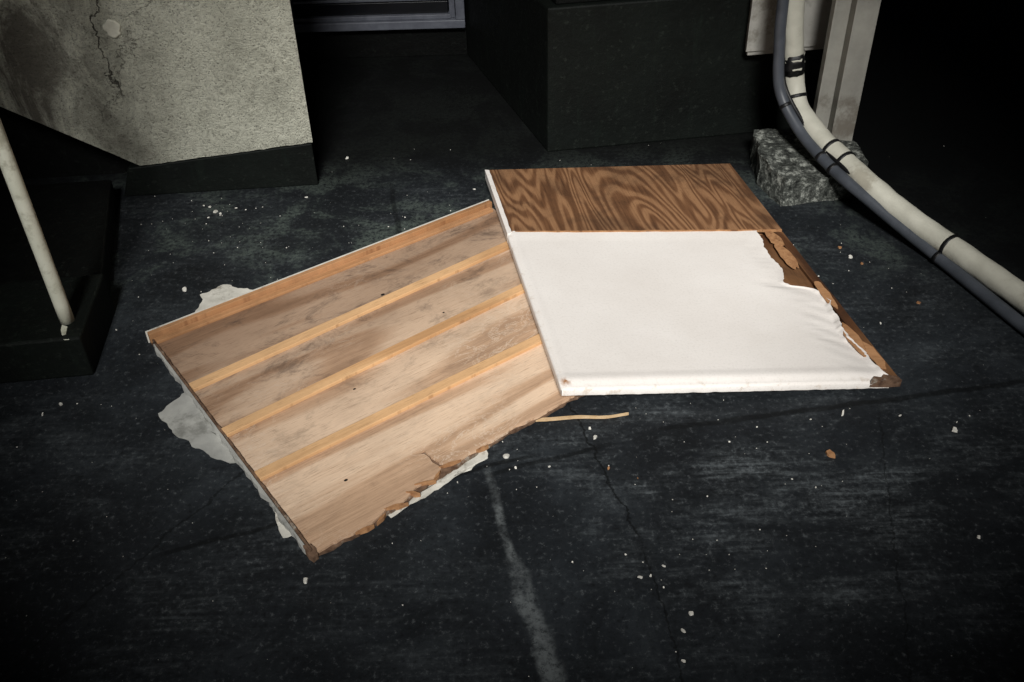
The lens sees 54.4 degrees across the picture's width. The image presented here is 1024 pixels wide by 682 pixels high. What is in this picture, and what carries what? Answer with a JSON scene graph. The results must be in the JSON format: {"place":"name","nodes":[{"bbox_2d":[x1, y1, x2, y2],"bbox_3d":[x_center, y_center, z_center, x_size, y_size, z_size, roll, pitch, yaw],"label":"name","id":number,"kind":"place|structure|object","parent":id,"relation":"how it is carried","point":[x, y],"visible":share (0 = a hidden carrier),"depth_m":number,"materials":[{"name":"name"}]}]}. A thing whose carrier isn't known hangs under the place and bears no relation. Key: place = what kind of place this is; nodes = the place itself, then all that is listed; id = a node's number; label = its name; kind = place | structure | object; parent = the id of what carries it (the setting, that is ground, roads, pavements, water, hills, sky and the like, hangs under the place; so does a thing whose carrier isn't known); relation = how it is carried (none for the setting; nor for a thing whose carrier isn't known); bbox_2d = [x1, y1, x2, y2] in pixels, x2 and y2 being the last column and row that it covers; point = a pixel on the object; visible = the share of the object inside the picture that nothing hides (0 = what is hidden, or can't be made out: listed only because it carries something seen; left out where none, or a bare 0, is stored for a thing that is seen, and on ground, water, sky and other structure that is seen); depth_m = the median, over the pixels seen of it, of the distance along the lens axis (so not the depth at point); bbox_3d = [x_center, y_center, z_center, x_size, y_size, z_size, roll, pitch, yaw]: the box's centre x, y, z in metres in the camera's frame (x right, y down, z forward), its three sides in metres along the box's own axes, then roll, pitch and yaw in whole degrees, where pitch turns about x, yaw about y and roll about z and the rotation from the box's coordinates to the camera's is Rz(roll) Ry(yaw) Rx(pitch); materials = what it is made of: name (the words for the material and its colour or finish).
{"place":"outdoors","nodes":[
{"label":"outdoors","id":0,"kind":"place"},
{"bbox_2d":[0,0,317,195],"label":"wall","id":1,"kind":"structure","parent":0,"point":[151,97],"depth_m":2.80,"materials":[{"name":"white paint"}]},
{"bbox_2d":[292,0,424,3],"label":"sash rail","id":2,"kind":"object","parent":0,"point":[322,1],"visible":1,"depth_m":3.65,"materials":[{"name":"grey metal"}]},
{"bbox_2d":[293,11,450,22],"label":"sill track","id":3,"kind":"structure","parent":0,"point":[371,17],"depth_m":3.67,"materials":[{"name":"grey metal"}]},
{"bbox_2d":[0,0,1023,681],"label":"ground","id":4,"kind":"structure","parent":0,"point":[184,560],"depth_m":2.04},
{"bbox_2d":[0,180,116,382],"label":"concrete ledge","id":5,"kind":"object","parent":4,"relation":"on","point":[76,220],"visible":1,"depth_m":2.47,"materials":[{"name":"black concrete"}]},
{"bbox_2d":[0,119,74,339],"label":"standing pipe","id":6,"kind":"object","parent":5,"relation":"on","point":[9,167],"visible":1,"depth_m":2.16,"materials":[{"name":"white plastic"}]},
{"bbox_2d":[153,344,305,553],"bbox_3d":[-0.627,0.213,2.152,0.010,0.014,0.810,-26,44,-27],"label":"edge paper","id":7,"kind":"object","parent":4,"relation":"on","point":[261,491],"visible":1,"depth_m":2.10,"materials":[{"name":"white paper"}]},
{"bbox_2d":[303,543,318,561],"bbox_3d":[-0.383,0.404,1.903,0.020,0.014,0.040,-25,44,-26],"label":"corner block","id":8,"kind":"object","parent":4,"relation":"on","point":[312,556],"depth_m":1.90,"materials":[{"name":"brown wood"}]},
{"bbox_2d":[158,284,487,537],"bbox_3d":[-0.539,0.134,2.255,0.967,0.007,0.444,31,49,34],"label":"torn paper scrap","id":9,"kind":"object","parent":4,"relation":"on","point":[182,416],"visible":0.75,"depth_m":2.19,"materials":[{"name":"white paper"}]},
{"bbox_2d":[151,343,584,555],"bbox_3d":[-0.229,0.020,2.384,1.004,0.004,0.850,-25,44,-27],"label":"face board","id":10,"kind":"object","parent":4,"relation":"on","point":[446,471],"visible":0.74,"depth_m":2.07,"materials":[{"name":"brown wood"}]},
{"bbox_2d":[157,208,575,553],"bbox_3d":[-0.225,0.012,2.386,1.010,0.005,0.844,-25,44,-27],"label":"board","id":11,"kind":"object","parent":10,"relation":"on","point":[324,505],"visible":0.78,"depth_m":2.30,"materials":[{"name":"brown wood"}]},
{"bbox_2d":[152,339,311,550],"bbox_3d":[-0.626,0.204,2.160,0.006,0.016,0.823,-26,44,-27],"label":"rim","id":12,"kind":"object","parent":11,"relation":"on","point":[286,517],"visible":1,"depth_m":2.10,"materials":[{"name":"brown wood"}]},
{"bbox_2d":[147,200,491,342],"bbox_3d":[-0.471,-0.198,2.649,1.014,0.032,0.014,-25,44,-27],"label":"rim","id":13,"kind":"object","parent":11,"relation":"on","point":[193,318],"visible":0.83,"depth_m":2.60,"materials":[{"name":"brown wood"}]},
{"bbox_2d":[145,199,488,342],"bbox_3d":[-0.478,-0.202,2.653,1.017,0.034,0.005,-25,44,-27],"label":"edge paper","id":14,"kind":"object","parent":13,"relation":"attached to","point":[304,270],"visible":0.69,"depth_m":2.60,"materials":[{"name":"white paper"}]},
{"bbox_2d":[154,207,492,343],"bbox_3d":[-0.462,-0.189,2.637,0.996,0.008,0.020,-25,44,-27],"label":"batten","id":15,"kind":"object","parent":11,"relation":"on","point":[290,288],"visible":1,"depth_m":2.60,"materials":[{"name":"brown wood"}]},
{"bbox_2d":[189,241,509,391],"bbox_3d":[-0.342,-0.092,2.509,0.995,0.010,0.027,-27,45,-28],"label":"batten","id":16,"kind":"object","parent":11,"relation":"on","point":[272,351],"visible":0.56,"depth_m":2.46,"materials":[{"name":"orange wood"}]},
{"bbox_2d":[355,524,374,534],"bbox_3d":[-0.287,0.369,1.941,0.040,0.011,0.006,-16,41,-17],"label":"splinter","id":17,"kind":"object","parent":11,"relation":"on","point":[366,529],"visible":1,"depth_m":1.94,"materials":[{"name":"brown wood"}]},
{"bbox_2d":[221,284,524,436],"bbox_3d":[-0.233,-0.001,2.391,0.997,0.010,0.027,-27,45,-28],"label":"batten","id":18,"kind":"object","parent":11,"relation":"on","point":[254,418],"visible":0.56,"depth_m":2.32,"materials":[{"name":"orange wood"}]},
{"bbox_2d":[377,513,385,525],"bbox_3d":[-0.258,0.351,1.962,0.006,0.011,0.030,27,47,31],"label":"splinter","id":19,"kind":"object","parent":11,"relation":"on","point":[381,519],"visible":1,"depth_m":1.96,"materials":[{"name":"brown wood"}]},
{"bbox_2d":[384,502,408,510],"bbox_3d":[-0.231,0.331,1.987,0.050,0.010,0.008,-8,39,-8],"label":"splinter","id":20,"kind":"object","parent":11,"relation":"on","point":[398,506],"visible":1,"depth_m":1.98,"materials":[{"name":"brown wood"}]},
{"bbox_2d":[254,334,542,480],"bbox_3d":[-0.124,0.087,2.276,0.996,0.010,0.027,-26,44,-27],"label":"batten","id":21,"kind":"object","parent":11,"relation":"on","point":[333,439],"visible":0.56,"depth_m":2.19,"materials":[{"name":"orange wood"}]},
{"bbox_2d":[406,491,420,497],"bbox_3d":[-0.200,0.310,2.012,0.030,0.012,0.008,-2,38,0],"label":"splinter","id":22,"kind":"object","parent":11,"relation":"on","point":[414,494],"visible":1,"depth_m":2.01,"materials":[{"name":"orange wood"}]},
{"bbox_2d":[414,479,435,485],"bbox_3d":[-0.177,0.291,2.033,0.045,0.013,0.004,-8,39,-8],"label":"splinter","id":23,"kind":"object","parent":11,"relation":"on","point":[428,482],"visible":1,"depth_m":2.03,"materials":[{"name":"orange wood"}]},
{"bbox_2d":[476,444,488,452],"bbox_3d":[-0.063,0.229,2.108,0.030,0.012,0.004,-17,41,-18],"label":"splinter","id":24,"kind":"object","parent":11,"relation":"on","point":[482,448],"visible":1,"depth_m":2.11,"materials":[{"name":"orange wood"}]},
{"bbox_2d":[434,470,440,480],"bbox_3d":[-0.154,0.279,2.048,0.005,0.012,0.030,21,44,26],"label":"splinter","id":25,"kind":"object","parent":10,"relation":"on","point":[437,475],"visible":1,"depth_m":2.05,"materials":[{"name":"orange wood"}]},
{"bbox_2d":[439,459,460,468],"bbox_3d":[-0.129,0.258,2.075,0.050,0.011,0.006,-13,40,-14],"label":"splinter","id":26,"kind":"object","parent":10,"relation":"on","point":[451,463],"visible":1,"depth_m":2.07,"materials":[{"name":"orange wood"}]},
{"bbox_2d":[295,0,467,58],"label":"wall below","id":27,"kind":"structure","parent":4,"relation":"on","point":[381,43],"depth_m":3.75,"materials":[{"name":"concrete"}]},
{"bbox_2d":[293,14,465,32],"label":"sill","id":28,"kind":"structure","parent":27,"relation":"on","point":[452,22],"depth_m":3.67,"materials":[{"name":"metal"}]},
{"bbox_2d":[293,0,447,16],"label":"sash bottom rail","id":29,"kind":"object","parent":28,"relation":"on","point":[372,8],"visible":1,"depth_m":3.66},
{"bbox_2d":[449,0,454,16],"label":"jamb","id":30,"kind":"object","parent":28,"relation":"on","point":[452,7],"visible":0.9,"depth_m":3.65,"materials":[{"name":"metal"}]},
{"bbox_2d":[455,0,464,19],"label":"jamb","id":31,"kind":"object","parent":28,"relation":"on","point":[460,9],"visible":1,"depth_m":3.64,"materials":[{"name":"metal"}]},
{"bbox_3d":[-2.720,-2.394,2.851,3.700,3.082,0.260,-2,39,0],"label":"wall","id":32,"kind":"object","parent":27,"relation":"on","visible":0},
{"bbox_2d":[290,0,293,22],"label":"jamb","id":33,"kind":"object","parent":32,"relation":"attached to","point":[291,3],"visible":0.1,"depth_m":3.65,"materials":[{"name":"metal"}]},
{"bbox_2d":[1,149,979,676],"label":"floor debris","id":34,"kind":"object","parent":4,"relation":"on","point":[691,613],"visible":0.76,"depth_m":2.12,"materials":[{"name":"white"}]},
{"bbox_3d":[0.394,-0.197,2.603,0.914,0.026,1.008,-2,39,0],"label":"bottom board","id":35,"kind":"object","parent":34,"relation":"on","visible":0},
{"bbox_2d":[489,163,780,230],"bbox_3d":[0.332,-0.412,2.838,0.791,0.029,0.377,-2,38,0],"label":"papered door panel","id":36,"kind":"structure","parent":35,"relation":"on","point":[692,197],"depth_m":2.82,"materials":[{"name":"brown wood"}]},
{"bbox_2d":[485,170,511,242],"bbox_3d":[-0.040,-0.387,2.821,0.013,0.030,0.360,-8,39,-8],"label":"end paper strip","id":37,"kind":"object","parent":36,"relation":"attached to","point":[498,206],"visible":0.96,"depth_m":2.80,"materials":[{"name":"white paper"}]},
{"bbox_2d":[515,229,781,231],"bbox_3d":[0.365,-0.296,2.691,0.733,0.028,0.009,-2,38,0],"label":"plywood front edge","id":38,"kind":"object","parent":36,"relation":"attached to","point":[765,230],"visible":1,"depth_m":2.69,"materials":[{"name":"brown wood"}]},
{"bbox_2d":[508,231,888,395],"bbox_3d":[0.419,-0.091,2.447,0.855,0.048,0.646,-2,38,0],"label":"paper sheet","id":39,"kind":"object","parent":35,"relation":"on","point":[663,312],"visible":1,"depth_m":2.39,"materials":[{"name":"white paper"}]},
{"bbox_2d":[869,374,901,386],"bbox_3d":[0.831,0.088,2.223,0.070,0.021,0.026,-2,38,0],"label":"corner tear","id":40,"kind":"object","parent":39,"relation":"attached to","point":[884,380],"visible":1,"depth_m":2.21},
{"bbox_2d":[760,235,841,325],"bbox_3d":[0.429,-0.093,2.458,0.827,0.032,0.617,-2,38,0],"label":"exposed wood patch","id":41,"kind":"object","parent":35,"relation":"on","point":[795,277],"visible":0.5,"depth_m":2.56,"materials":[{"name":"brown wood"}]},
{"bbox_2d":[765,231,783,246],"bbox_3d":[0.704,-0.274,2.666,0.034,0.003,0.085,-8,39,-8],"label":"veneer flake","id":42,"kind":"object","parent":41,"relation":"on","point":[773,237],"visible":1,"depth_m":2.67,"materials":[{"name":"brown wood"}]},
{"bbox_2d":[774,244,798,268],"bbox_3d":[0.718,-0.223,2.602,0.034,0.002,0.126,-9,39,-9],"label":"veneer flake","id":43,"kind":"object","parent":41,"relation":"on","point":[787,257],"visible":1,"depth_m":2.60,"materials":[{"name":"brown wood"}]},
{"bbox_2d":[842,322,866,356],"bbox_3d":[0.798,-0.004,2.325,0.033,0.003,0.132,-8,39,-8],"label":"veneer flake","id":44,"kind":"object","parent":41,"relation":"on","point":[854,336],"visible":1,"depth_m":2.32,"materials":[{"name":"brown wood"}]},
{"bbox_2d":[774,232,896,375],"bbox_3d":[0.786,-0.100,2.463,0.025,0.021,0.627,-8,39,-8],"label":"stile","id":45,"kind":"object","parent":35,"relation":"on","point":[812,277],"visible":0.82,"depth_m":2.50,"materials":[{"name":"brown wood"}]},
{"bbox_2d":[814,281,837,308],"bbox_3d":[0.778,-0.113,2.463,0.024,0.003,0.121,-8,39,-8],"label":"veneer flake","id":46,"kind":"object","parent":45,"relation":"on","point":[824,293],"visible":1,"depth_m":2.47,"materials":[{"name":"brown wood"}]},
{"bbox_2d":[862,341,885,369],"bbox_3d":[0.828,0.033,2.278,0.026,0.003,0.103,-10,39,-10],"label":"veneer flake","id":47,"kind":"object","parent":45,"relation":"on","point":[876,357],"visible":1,"depth_m":2.27,"materials":[{"name":"brown wood"}]},
{"bbox_2d":[536,412,628,421],"bbox_3d":[0.137,0.168,2.187,0.240,0.006,0.013,-3,39,-1],"label":"wood strip","id":48,"kind":"object","parent":4,"relation":"on","point":[579,417],"visible":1,"depth_m":2.19,"materials":[{"name":"beige wood"}]},
{"bbox_2d":[465,0,823,151],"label":"block","id":49,"kind":"structure","parent":4,"relation":"on","point":[569,76],"depth_m":3.08,"materials":[{"name":"black concrete"}]},
{"bbox_2d":[552,0,606,3],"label":"wall","id":50,"kind":"structure","parent":49,"relation":"on","point":[565,1],"depth_m":2.89,"materials":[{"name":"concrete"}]},
{"bbox_2d":[745,0,831,54],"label":"white utility box","id":51,"kind":"object","parent":50,"relation":"attached to","point":[760,30],"visible":0.54,"depth_m":2.96,"materials":[{"name":"paint"}]},
{"bbox_2d":[607,246,920,478],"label":"fallen leaf bits","id":52,"kind":"object","parent":4,"relation":"on","point":[830,453],"visible":1,"depth_m":2.08,"materials":[{"name":"brown plant"}]},
{"bbox_2d":[748,128,865,206],"bbox_3d":[0.882,-0.527,2.965,0.318,0.094,0.325,-2,38,0],"label":"post footing","id":53,"kind":"object","parent":4,"relation":"on","point":[788,168],"visible":0.68,"depth_m":2.89,"materials":[{"name":"stone"}]},
{"bbox_2d":[813,0,880,140],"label":"steel post","id":54,"kind":"object","parent":53,"relation":"on","point":[848,45],"visible":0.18,"depth_m":2.86,"materials":[{"name":"grey metal"}]},
{"bbox_2d":[772,0,1023,335],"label":"grey conduit","id":55,"kind":"object","parent":4,"relation":"on","point":[991,300],"visible":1,"depth_m":2.74,"materials":[{"name":"plastic"}]},
{"bbox_2d":[785,0,1023,314],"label":"insulated pipe","id":56,"kind":"object","parent":4,"relation":"on","point":[1007,286],"visible":0.77,"depth_m":2.69,"materials":[{"name":"white plastic"}]}
]}

